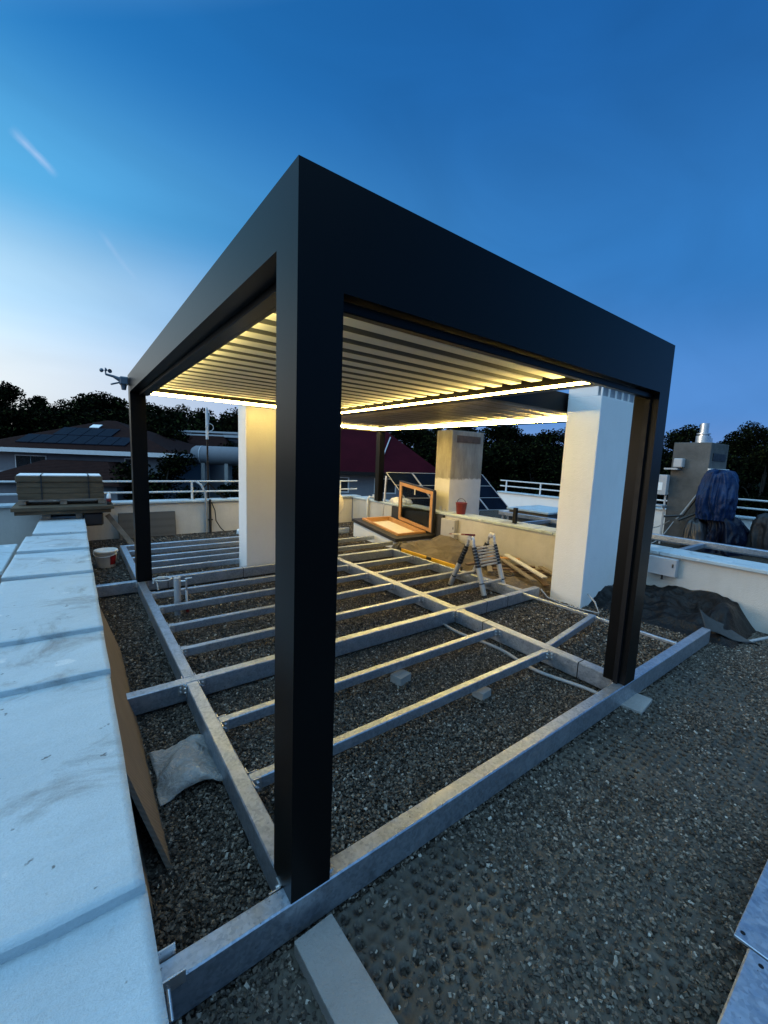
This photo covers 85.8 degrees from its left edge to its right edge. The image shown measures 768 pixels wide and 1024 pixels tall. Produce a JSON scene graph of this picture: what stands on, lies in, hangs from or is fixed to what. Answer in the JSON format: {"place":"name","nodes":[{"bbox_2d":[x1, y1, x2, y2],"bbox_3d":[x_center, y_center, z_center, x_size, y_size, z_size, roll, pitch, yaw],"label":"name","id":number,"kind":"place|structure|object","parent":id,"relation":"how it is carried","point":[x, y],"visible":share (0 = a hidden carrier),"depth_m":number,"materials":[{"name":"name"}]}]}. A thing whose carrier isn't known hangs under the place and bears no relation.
{"place":"outdoors","nodes":[
{"label":"outdoors","id":0,"kind":"place"},
{"bbox_2d":[0,0,767,451],"label":"sky","id":1,"kind":"structure","parent":0,"point":[614,153],"materials":[{"name":"blue"}]},
{"bbox_2d":[746,513,767,559],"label":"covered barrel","id":2,"kind":"object","parent":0,"point":[757,537],"visible":0.89,"depth_m":9.59,"materials":[{"name":"plastic"}]},
{"bbox_3d":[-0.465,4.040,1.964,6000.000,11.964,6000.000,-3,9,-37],"label":"terrain","id":3,"kind":"structure","parent":0,"visible":0},
{"bbox_2d":[0,544,17,583],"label":"roof ledge","id":4,"kind":"object","parent":3,"relation":"on","point":[7,552],"visible":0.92,"depth_m":5.90,"materials":[{"name":"paint"}]},
{"bbox_2d":[0,381,25,413],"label":"tree","id":5,"kind":"object","parent":3,"relation":"on","point":[8,394],"visible":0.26,"depth_m":56.59,"materials":[{"name":"green plant"}]},
{"bbox_2d":[0,401,47,447],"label":"tree","id":6,"kind":"object","parent":3,"relation":"on","point":[20,415],"visible":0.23,"depth_m":44.46,"materials":[{"name":"green plant"}]},
{"bbox_2d":[2,417,68,448],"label":"tree","id":7,"kind":"object","parent":3,"relation":"on","point":[39,429],"visible":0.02,"depth_m":44.85,"materials":[{"name":"green plant"}]},
{"bbox_2d":[23,395,68,415],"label":"tree","id":8,"kind":"object","parent":3,"relation":"on","point":[37,401],"visible":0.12,"depth_m":58.83,"materials":[{"name":"green plant"}]},
{"bbox_2d":[28,405,75,429],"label":"tree","id":9,"kind":"object","parent":3,"relation":"on","point":[58,421],"visible":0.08,"depth_m":42.04,"materials":[{"name":"green plant"}]},
{"bbox_2d":[52,395,100,416],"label":"tree","id":10,"kind":"object","parent":3,"relation":"on","point":[63,402],"visible":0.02,"depth_m":59.70,"materials":[{"name":"green plant"}]},
{"bbox_2d":[62,400,94,425],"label":"tree","id":11,"kind":"object","parent":3,"relation":"on","point":[82,409],"visible":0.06,"depth_m":48.55,"materials":[{"name":"green plant"}]},
{"bbox_2d":[70,390,118,414],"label":"tree","id":12,"kind":"object","parent":3,"relation":"on","point":[98,403],"visible":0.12,"depth_m":57.41,"materials":[{"name":"green plant"}]},
{"bbox_2d":[69,408,128,450],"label":"tree","id":13,"kind":"object","parent":3,"relation":"on","point":[97,416],"visible":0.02,"depth_m":42.88,"materials":[{"name":"green plant"}]},
{"bbox_2d":[0,421,234,502],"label":"house","id":14,"kind":"structure","parent":3,"relation":"on","point":[109,441],"depth_m":32.90,"materials":[{"name":"tile"}]},
{"bbox_2d":[15,455,46,466],"bbox_3d":[-28.125,-3.930,32.964,2.500,1.200,0.072,2,7,0],"label":"window","id":15,"kind":"structure","parent":14,"relation":"in","point":[20,460],"depth_m":32.90,"materials":[{"name":"glass"}]},
{"bbox_2d":[190,446,238,497],"bbox_3d":[-13.343,-3.366,36.106,6.800,4.620,1.640,2,7,0],"label":"storage tank","id":16,"kind":"object","parent":14,"relation":"on","point":[227,458],"visible":0.45,"depth_m":35.31,"materials":[{"name":"metal"}]},
{"bbox_2d":[109,396,151,411],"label":"tree","id":17,"kind":"object","parent":3,"relation":"on","point":[122,405],"visible":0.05,"depth_m":60.67,"materials":[{"name":"green plant"}]},
{"bbox_2d":[109,449,203,499],"bbox_3d":[-15.987,0.821,30.416,7.120,10.991,8.560,9,10,41],"label":"tree","id":18,"kind":"object","parent":3,"relation":"on","point":[170,467],"visible":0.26,"depth_m":30.13,"materials":[{"name":"green plant"}]},
{"bbox_2d":[146,402,188,426],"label":"tree","id":19,"kind":"object","parent":3,"relation":"on","point":[155,408],"visible":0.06,"depth_m":58.15,"materials":[{"name":"green plant"}]},
{"bbox_2d":[148,424,188,453],"bbox_3d":[-21.680,-1.515,39.834,7.039,13.739,8.065,4,8,12],"label":"tree","id":20,"kind":"object","parent":3,"relation":"on","point":[167,431],"visible":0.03,"depth_m":38.91,"materials":[{"name":"green plant"}]},
{"bbox_2d":[173,404,193,427],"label":"tree","id":21,"kind":"object","parent":3,"relation":"on","point":[183,410],"visible":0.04,"depth_m":64.85,"materials":[{"name":"green plant"}]},
{"bbox_2d":[146,410,226,442],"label":"tree","id":22,"kind":"object","parent":3,"relation":"on","point":[171,419],"visible":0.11,"depth_m":43.92,"materials":[{"name":"green plant"}]},
{"bbox_2d":[176,413,223,432],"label":"tree","id":23,"kind":"object","parent":3,"relation":"on","point":[211,421],"visible":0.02,"depth_m":51.02,"materials":[{"name":"green plant"}]},
{"bbox_2d":[188,407,216,428],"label":"tree","id":24,"kind":"object","parent":3,"relation":"on","point":[194,413],"visible":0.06,"depth_m":59.53,"materials":[{"name":"green plant"}]},
{"bbox_2d":[176,430,238,496],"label":"house","id":25,"kind":"structure","parent":3,"relation":"on","point":[232,437],"depth_m":43.58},
{"bbox_2d":[183,407,238,496],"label":"tree","id":26,"kind":"object","parent":3,"relation":"on","point":[231,425],"visible":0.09,"depth_m":45.36,"materials":[{"name":"green plant"}]},
{"bbox_2d":[216,483,238,497],"bbox_3d":[-9.987,0.383,34.141,7.206,11.928,7.456,-5,10,-42],"label":"tree","id":27,"kind":"object","parent":3,"relation":"on","point":[228,487],"visible":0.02,"depth_m":32.49,"materials":[{"name":"green plant"}]},
{"bbox_2d":[340,429,435,517],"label":"house","id":28,"kind":"structure","parent":3,"relation":"on","point":[358,457],"depth_m":24.22,"materials":[{"name":"metal"}]},
{"bbox_2d":[374,478,395,493],"bbox_3d":[0.069,-1.520,24.180,1.300,0.900,0.072,1,7,-6],"label":"window","id":29,"kind":"structure","parent":28,"relation":"in","point":[391,489],"depth_m":24.18,"materials":[{"name":"white paint"}]},
{"bbox_2d":[390,429,432,446],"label":"tree","id":30,"kind":"object","parent":3,"relation":"on","point":[404,437],"visible":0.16,"depth_m":58.31,"materials":[{"name":"green plant"}]},
{"bbox_2d":[411,443,435,467],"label":"tree","id":31,"kind":"object","parent":3,"relation":"on","point":[423,452],"visible":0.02,"depth_m":40.63,"materials":[{"name":"green plant"}]},
{"bbox_2d":[417,437,436,465],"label":"tree","id":32,"kind":"object","parent":3,"relation":"on","point":[432,444],"visible":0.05,"depth_m":42.65,"materials":[{"name":"green plant"}]},
{"bbox_2d":[407,427,477,448],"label":"tree","id":33,"kind":"object","parent":3,"relation":"on","point":[471,429],"visible":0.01,"depth_m":58.29,"materials":[{"name":"green plant"}]},
{"bbox_2d":[447,427,490,443],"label":"tree","id":34,"kind":"object","parent":3,"relation":"on","point":[479,431],"visible":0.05,"depth_m":56.98,"materials":[{"name":"green plant"}]},
{"bbox_2d":[483,443,520,489],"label":"tree","id":35,"kind":"object","parent":3,"relation":"on","point":[502,449],"visible":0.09,"depth_m":40.61,"materials":[{"name":"green plant"}]},
{"bbox_2d":[483,425,523,449],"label":"tree","id":36,"kind":"object","parent":3,"relation":"on","point":[510,432],"visible":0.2,"depth_m":54.13,"materials":[{"name":"green plant"}]},
{"bbox_2d":[482,436,524,485],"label":"tree","id":37,"kind":"object","parent":3,"relation":"on","point":[509,443],"visible":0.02,"depth_m":46.90,"materials":[{"name":"green plant"}]},
{"bbox_2d":[481,447,530,492],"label":"tree","id":38,"kind":"object","parent":3,"relation":"on","point":[491,468],"visible":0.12,"depth_m":40.60,"materials":[{"name":"green plant"}]},
{"bbox_2d":[515,433,536,445],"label":"tree","id":39,"kind":"object","parent":3,"relation":"on","point":[525,438],"visible":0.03,"depth_m":58.47,"materials":[{"name":"green plant"}]},
{"bbox_2d":[509,442,560,495],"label":"tree","id":40,"kind":"object","parent":3,"relation":"on","point":[524,456],"visible":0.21,"depth_m":43.00,"materials":[{"name":"green plant"}]},
{"bbox_2d":[515,428,561,455],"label":"tree","id":41,"kind":"object","parent":3,"relation":"on","point":[547,439],"visible":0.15,"depth_m":61.33,"materials":[{"name":"green plant"}]},
{"bbox_2d":[515,442,562,496],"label":"tree","id":42,"kind":"object","parent":3,"relation":"on","point":[548,474],"visible":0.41,"depth_m":42.23,"materials":[{"name":"green plant"}]},
{"bbox_2d":[551,427,565,452],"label":"tree","id":43,"kind":"object","parent":3,"relation":"on","point":[562,437],"visible":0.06,"depth_m":62.75,"materials":[{"name":"green plant"}]},
{"bbox_2d":[656,459,671,507],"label":"tree","id":44,"kind":"object","parent":3,"relation":"on","point":[667,463],"visible":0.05,"depth_m":40.49,"materials":[{"name":"green plant"}]},
{"bbox_2d":[657,447,672,503],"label":"tree","id":45,"kind":"object","parent":3,"relation":"on","point":[663,459],"visible":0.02,"depth_m":43.04,"materials":[{"name":"green plant"}]},
{"bbox_2d":[662,433,688,461],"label":"tree","id":46,"kind":"object","parent":3,"relation":"on","point":[669,445],"visible":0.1,"depth_m":56.60,"materials":[{"name":"green plant"}]},
{"bbox_2d":[664,424,708,441],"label":"tree","id":47,"kind":"object","parent":3,"relation":"on","point":[692,432],"visible":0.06,"depth_m":60.05,"materials":[{"name":"green plant"}]},
{"bbox_2d":[656,453,762,516],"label":"tree","id":48,"kind":"object","parent":3,"relation":"on","point":[734,464],"visible":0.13,"depth_m":40.53,"materials":[{"name":"green plant"}]},
{"bbox_2d":[719,421,767,489],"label":"tree","id":49,"kind":"object","parent":3,"relation":"on","point":[738,443],"visible":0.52,"depth_m":57.49,"materials":[{"name":"green plant"}]},
{"bbox_2d":[739,473,760,515],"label":"tree","id":50,"kind":"object","parent":3,"relation":"on","point":[751,478],"visible":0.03,"depth_m":42.38,"materials":[{"name":"green plant"}]},
{"bbox_2d":[736,448,767,498],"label":"tree","id":51,"kind":"object","parent":3,"relation":"on","point":[748,462],"visible":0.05,"depth_m":45.10,"materials":[{"name":"green plant"}]},
{"bbox_2d":[737,444,767,516],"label":"tree","id":52,"kind":"object","parent":3,"relation":"on","point":[761,460],"visible":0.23,"depth_m":41.18,"materials":[{"name":"green plant"}]},
{"bbox_2d":[738,442,767,502],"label":"tree","id":53,"kind":"object","parent":3,"relation":"on","point":[764,493],"visible":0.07,"depth_m":43.19,"materials":[{"name":"green plant"}]},
{"bbox_3d":[3.346,5.404,7.323,14.930,7.596,15.700,-3,9,-37],"label":"building block","id":54,"kind":"object","parent":3,"relation":"on","visible":0},
{"bbox_2d":[88,510,767,1023],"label":"roof deck","id":55,"kind":"structure","parent":54,"relation":"on","point":[377,806],"depth_m":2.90,"materials":[{"name":"gravel"}]},
{"bbox_2d":[0,513,168,1023],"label":"parapet wall","id":56,"kind":"structure","parent":55,"relation":"on","point":[77,941],"depth_m":1.47,"materials":[{"name":"metal"}]},
{"bbox_2d":[10,500,113,525],"bbox_3d":[-6.022,0.035,7.836,1.470,0.390,1.050,-3,9,-37],"label":"board pile","id":57,"kind":"object","parent":56,"relation":"on","point":[92,511],"visible":0.86,"depth_m":7.61,"materials":[{"name":"brown wood"}]},
{"bbox_2d":[15,473,104,505],"bbox_3d":[-6.113,-0.451,7.862,1.280,0.540,0.698,-3,9,-37],"label":"slab stack","id":58,"kind":"object","parent":57,"relation":"on","point":[63,488],"visible":1,"depth_m":7.59,"materials":[{"name":"grey stone"}]},
{"bbox_2d":[93,547,117,567],"bbox_3d":[-4.582,0.758,6.817,0.346,0.285,0.346,-3,9,-37],"label":"bucket","id":59,"kind":"object","parent":55,"relation":"on","point":[106,557],"visible":1,"depth_m":6.72,"materials":[{"name":"white plastic"}]},
{"bbox_2d":[105,513,133,544],"bbox_3d":[-5.284,0.363,8.287,0.517,0.669,0.059,1,8,-10],"label":"plank","id":60,"kind":"object","parent":55,"relation":"on","point":[119,529],"visible":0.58,"depth_m":8.27,"materials":[{"name":"grey wood"}]},
{"bbox_2d":[99,606,171,868],"bbox_3d":[-1.835,1.257,2.886,0.187,0.525,2.600,-3,9,-37],"label":"insulation board","id":61,"kind":"object","parent":55,"relation":"on","point":[141,789],"visible":0.64,"depth_m":2.30,"materials":[{"name":"wood"}]},
{"bbox_2d":[130,795,153,916],"bbox_3d":[-1.442,1.385,2.269,0.105,0.460,1.480,-3,9,-37],"label":"insulation board","id":62,"kind":"object","parent":55,"relation":"on","point":[141,850],"visible":0.07,"depth_m":1.94,"materials":[{"name":"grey wood"}]},
{"bbox_2d":[118,511,175,538],"bbox_3d":[-5.256,0.283,9.216,1.120,0.565,0.105,-3,9,-37],"label":"perforated panel","id":63,"kind":"object","parent":55,"relation":"on","point":[162,523],"visible":0.78,"depth_m":9.30,"materials":[{"name":"metal"}]},
{"bbox_2d":[0,494,360,555],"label":"parapet wall","id":64,"kind":"structure","parent":55,"relation":"on","point":[190,515],"depth_m":9.64,"materials":[{"name":"paint"}]},
{"bbox_2d":[0,480,356,500],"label":"railing","id":65,"kind":"object","parent":64,"relation":"on","point":[11,494],"visible":0.3,"depth_m":9.81,"materials":[{"name":"metal"}]},
{"bbox_2d":[195,480,206,530],"bbox_3d":[-4.396,-0.144,9.953,0.283,1.222,0.099,2,7,-1],"label":"pipe","id":66,"kind":"object","parent":64,"relation":"attached to","point":[202,487],"visible":1,"depth_m":9.92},
{"bbox_2d":[189,407,226,498],"bbox_3d":[-4.306,-1.425,10.102,0.880,2.210,0.120,-3,9,-37],"label":"antenna mast","id":67,"kind":"object","parent":64,"relation":"on","point":[207,430],"visible":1,"depth_m":10.08,"materials":[{"name":"grey metal"}]},
{"bbox_2d":[174,577,191,615],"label":"pipes","id":68,"kind":"object","parent":55,"relation":"on","point":[177,589],"visible":0.86,"depth_m":4.90,"materials":[{"name":"metal"}]},
{"bbox_2d":[148,734,222,806],"bbox_3d":[-1.208,1.523,2.521,0.350,0.099,0.507,-3,9,-37],"label":"plastic sack","id":69,"kind":"object","parent":55,"relation":"on","point":[179,767],"visible":0.91,"depth_m":2.46,"materials":[{"name":"plastic"}]},
{"bbox_2d":[238,405,275,566],"bbox_3d":[-1.732,-0.451,7.097,1.450,2.890,0.440,-3,9,-37],"label":"chimney","id":70,"kind":"object","parent":55,"relation":"on","point":[257,456],"visible":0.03,"depth_m":6.67,"materials":[{"name":"white paint"}]},
{"bbox_2d":[352,480,444,547],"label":"roof window","id":71,"kind":"structure","parent":55,"relation":"on","point":[413,517],"depth_m":9.87,"materials":[{"name":"brown wood"}]},
{"bbox_2d":[390,669,410,685],"bbox_3d":[0.148,1.462,3.655,0.120,0.075,0.150,9,10,41],"label":"paving block","id":72,"kind":"object","parent":55,"relation":"on","point":[401,677],"depth_m":3.62,"materials":[{"name":"concrete"}]},
{"bbox_2d":[96,527,710,1023],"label":"deck frame","id":73,"kind":"object","parent":55,"relation":"on","point":[210,965],"visible":0.94,"depth_m":3.14,"materials":[{"name":"metal"}]},
{"bbox_2d":[128,155,674,903],"bbox_3d":[-0.595,-0.172,4.398,3.088,2.699,5.075,-3,9,-37],"label":"pergola","id":74,"kind":"object","parent":73,"relation":"on","point":[318,303],"visible":1,"depth_m":1.73,"materials":[{"name":"black metal"}]},
{"bbox_2d":[99,368,128,389],"bbox_3d":[-3.357,-1.655,5.147,0.299,0.237,0.125,-3,9,-37],"label":"weather sensor","id":75,"kind":"object","parent":74,"relation":"attached to","point":[123,382],"visible":1,"depth_m":5.16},
{"bbox_2d":[400,548,462,570],"bbox_3d":[0.800,0.827,7.370,0.038,0.062,1.572,-3,9,-37],"label":"spirit level","id":76,"kind":"object","parent":73,"relation":"on","point":[429,558],"visible":0.99,"depth_m":7.32,"materials":[{"name":"yellow paint"}]},
{"bbox_2d":[700,610,758,644],"bbox_3d":[3.971,1.327,4.768,0.619,0.362,0.179,3,7,4],"label":"membrane flap","id":77,"kind":"object","parent":73,"relation":"attached to","point":[711,624],"visible":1,"depth_m":4.77,"materials":[{"name":"fabric"}]},
{"bbox_2d":[382,472,509,519],"bbox_3d":[1.833,-0.275,11.684,3.754,1.593,0.881,-1,8,-24],"label":"solar array","id":78,"kind":"object","parent":55,"relation":"on","point":[490,499],"visible":0.32,"depth_m":11.66,"materials":[{"name":"glass"}]},
{"bbox_2d":[341,391,568,500],"bbox_3d":[0.472,-0.645,8.127,3.050,2.753,6.030,-3,9,-37],"label":"pergola","id":79,"kind":"object","parent":55,"relation":"on","point":[542,408],"visible":0.47,"depth_m":7.15,"materials":[{"name":"black metal"}]},
{"bbox_2d":[435,430,483,514],"bbox_3d":[1.808,-0.603,10.125,1.090,2.680,0.510,-3,9,-37],"label":"chimney","id":80,"kind":"object","parent":55,"relation":"on","point":[458,464],"visible":0.67,"depth_m":9.80,"materials":[{"name":"white"}]},
{"bbox_2d":[391,535,551,590],"bbox_3d":[1.609,0.857,7.720,1.555,0.346,3.510,-3,9,-37],"label":"brown sheet","id":81,"kind":"object","parent":55,"relation":"on","point":[448,549],"visible":0.49,"depth_m":7.83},
{"bbox_2d":[501,558,536,581],"bbox_3d":[2.295,0.975,7.297,0.085,0.048,1.602,1,7,-6],"label":"plank","id":82,"kind":"object","parent":81,"relation":"on","point":[521,572],"visible":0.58,"depth_m":7.05,"materials":[{"name":"brown wood"}]},
{"bbox_2d":[504,554,546,577],"bbox_3d":[2.460,0.933,7.282,0.085,0.048,1.469,1,7,-8],"label":"plank","id":83,"kind":"object","parent":81,"relation":"on","point":[531,569],"visible":1,"depth_m":7.14,"materials":[{"name":"white paint"}]},
{"bbox_2d":[447,532,505,597],"bbox_3d":[1.451,0.771,6.344,0.590,0.899,0.762,-3,9,-37],"label":"telescopic ladder","id":84,"kind":"object","parent":55,"relation":"on","point":[478,561],"visible":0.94,"depth_m":6.25,"materials":[{"name":"metal"}]},
{"bbox_2d":[472,686,490,700],"bbox_3d":[0.820,1.516,3.477,0.130,0.066,0.110,-5,10,-44],"label":"paving block","id":85,"kind":"object","parent":55,"relation":"on","point":[483,693],"depth_m":3.44,"materials":[{"name":"concrete"}]},
{"bbox_2d":[195,633,767,1023],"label":"drainage mat","id":86,"kind":"object","parent":55,"relation":"on","point":[373,936],"visible":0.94,"depth_m":1.85,"materials":[{"name":"gravel"}]},
{"bbox_2d":[294,913,397,1023],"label":"paving block","id":87,"kind":"object","parent":86,"relation":"on","point":[344,989],"depth_m":1.51,"materials":[{"name":"concrete"}]},
{"bbox_2d":[620,693,651,715],"bbox_3d":[2.095,1.598,3.447,0.300,0.050,0.170,-5,10,-43],"label":"paving block","id":88,"kind":"object","parent":86,"relation":"on","point":[638,703],"depth_m":3.40,"materials":[{"name":"concrete"}]},
{"bbox_2d":[717,860,767,1023],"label":"steel beam","id":89,"kind":"structure","parent":86,"relation":"on","point":[746,1001],"depth_m":1.49,"materials":[{"name":"grey metal"}]},
{"bbox_2d":[428,613,597,693],"bbox_3d":[1.201,1.400,4.304,0.180,0.112,2.216,-3,9,-37],"label":"conduit","id":90,"kind":"object","parent":55,"relation":"on","point":[533,668],"visible":0.59,"depth_m":3.87,"materials":[{"name":"plastic"}]},
{"bbox_2d":[507,505,557,527],"bbox_3d":[4.309,0.287,11.299,1.500,0.764,1.250,-3,9,-37],"label":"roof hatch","id":91,"kind":"object","parent":55,"relation":"on","point":[544,511],"visible":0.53,"depth_m":10.87,"materials":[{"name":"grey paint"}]},
{"bbox_2d":[352,496,767,633],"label":"parapet wall","id":92,"kind":"structure","parent":55,"relation":"on","point":[743,584],"depth_m":5.98,"materials":[{"name":"paint"}]},
{"bbox_2d":[440,518,457,539],"bbox_3d":[1.455,0.405,9.255,0.124,0.500,0.420,-3,9,-37],"label":"electrical box","id":93,"kind":"object","parent":92,"relation":"attached to","point":[448,525],"visible":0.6,"depth_m":9.17,"materials":[{"name":"white plastic"}]},
{"bbox_2d":[456,498,466,513],"bbox_3d":[1.737,-0.132,9.294,0.264,0.350,0.266,-3,9,-37],"label":"bucket","id":94,"kind":"object","parent":92,"relation":"on","point":[461,507],"visible":1,"depth_m":9.21,"materials":[{"name":"red plastic"}]},
{"bbox_2d":[647,554,679,578],"bbox_3d":[3.976,0.803,5.898,0.124,0.320,0.350,-3,9,-37],"label":"electrical box","id":95,"kind":"object","parent":92,"relation":"attached to","point":[662,566],"visible":1,"depth_m":5.84,"materials":[{"name":"white plastic"}]},
{"bbox_2d":[540,589,598,613],"bbox_3d":[2.591,1.210,5.772,0.798,0.210,0.200,8,9,36],"label":"cable","id":96,"kind":"object","parent":55,"relation":"on","point":[593,600],"visible":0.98,"depth_m":5.68,"materials":[{"name":"plastic"}]},
{"bbox_2d":[550,386,634,607],"bbox_3d":[3.091,-0.238,6.031,1.210,3.110,0.500,-3,9,-37],"label":"chimney","id":97,"kind":"object","parent":55,"relation":"on","point":[596,442],"visible":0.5,"depth_m":5.70,"materials":[{"name":"white paint"}]},
{"bbox_2d":[497,491,755,534],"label":"parapet wall","id":98,"kind":"structure","parent":55,"relation":"on","point":[512,499],"depth_m":15.47,"materials":[{"name":"white paint"}]},
{"bbox_2d":[500,480,767,510],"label":"railing","id":99,"kind":"object","parent":98,"relation":"on","point":[506,486],"visible":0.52,"depth_m":15.33,"materials":[{"name":"metal"}]},
{"bbox_2d":[499,511,767,557],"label":"steel frame","id":100,"kind":"object","parent":55,"relation":"on","point":[693,544],"visible":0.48,"depth_m":7.73,"materials":[{"name":"metal"}]},
{"bbox_2d":[651,474,669,542],"bbox_3d":[6.977,-0.122,11.173,0.300,1.810,1.040,-3,9,-37],"label":"control box","id":101,"kind":"object","parent":55,"relation":"on","point":[663,484],"visible":0.57,"depth_m":10.75,"materials":[{"name":"plastic"}]},
{"bbox_2d":[588,585,755,648],"bbox_3d":[3.643,1.200,5.589,1.036,0.364,1.977,-3,9,-37],"label":"black sheet","id":102,"kind":"object","parent":55,"relation":"on","point":[674,609],"visible":0.53,"depth_m":5.27,"materials":[{"name":"plastic"}]},
{"bbox_2d":[681,518,707,551],"bbox_3d":[7.717,0.542,10.226,0.546,0.796,0.545,-3,9,-37],"label":"rubbish bag","id":103,"kind":"object","parent":55,"relation":"on","point":[695,528],"visible":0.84,"depth_m":10.06,"materials":[{"name":"plastic"}]},
{"bbox_2d":[662,423,728,545],"bbox_3d":[8.335,-0.721,10.978,1.500,3.190,0.860,-3,9,-37],"label":"chimney","id":104,"kind":"object","parent":55,"relation":"on","point":[702,454],"visible":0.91,"depth_m":10.64,"materials":[{"name":"grey paint"}]},
{"bbox_2d":[664,458,684,469],"bbox_3d":[7.501,-1.238,10.671,0.245,0.290,0.380,-3,9,-37],"label":"wall lamp","id":105,"kind":"object","parent":104,"relation":"attached to","point":[679,463],"visible":1,"depth_m":10.55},
{"bbox_2d":[701,517,749,556],"bbox_3d":[8.392,0.529,10.113,1.470,0.921,0.971,-3,9,-37],"label":"tarpaulin","id":106,"kind":"object","parent":55,"relation":"on","point":[735,531],"visible":0.56,"depth_m":9.77,"materials":[{"name":"plastic"}]},
{"bbox_2d":[695,469,738,520],"bbox_3d":[8.153,-0.436,10.094,1.173,1.232,0.811,-3,9,-37],"label":"tarpaulin","id":107,"kind":"object","parent":106,"relation":"on","point":[716,496],"visible":0.99,"depth_m":9.77,"materials":[{"name":"plastic"}]},
{"bbox_2d":[663,498,695,520],"bbox_3d":[7.601,-0.206,10.377,0.907,0.897,0.151,6,8,26],"label":"cable","id":108,"kind":"object","parent":107,"relation":"attached to","point":[687,509],"visible":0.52,"depth_m":10.41,"materials":[{"name":"plastic"}]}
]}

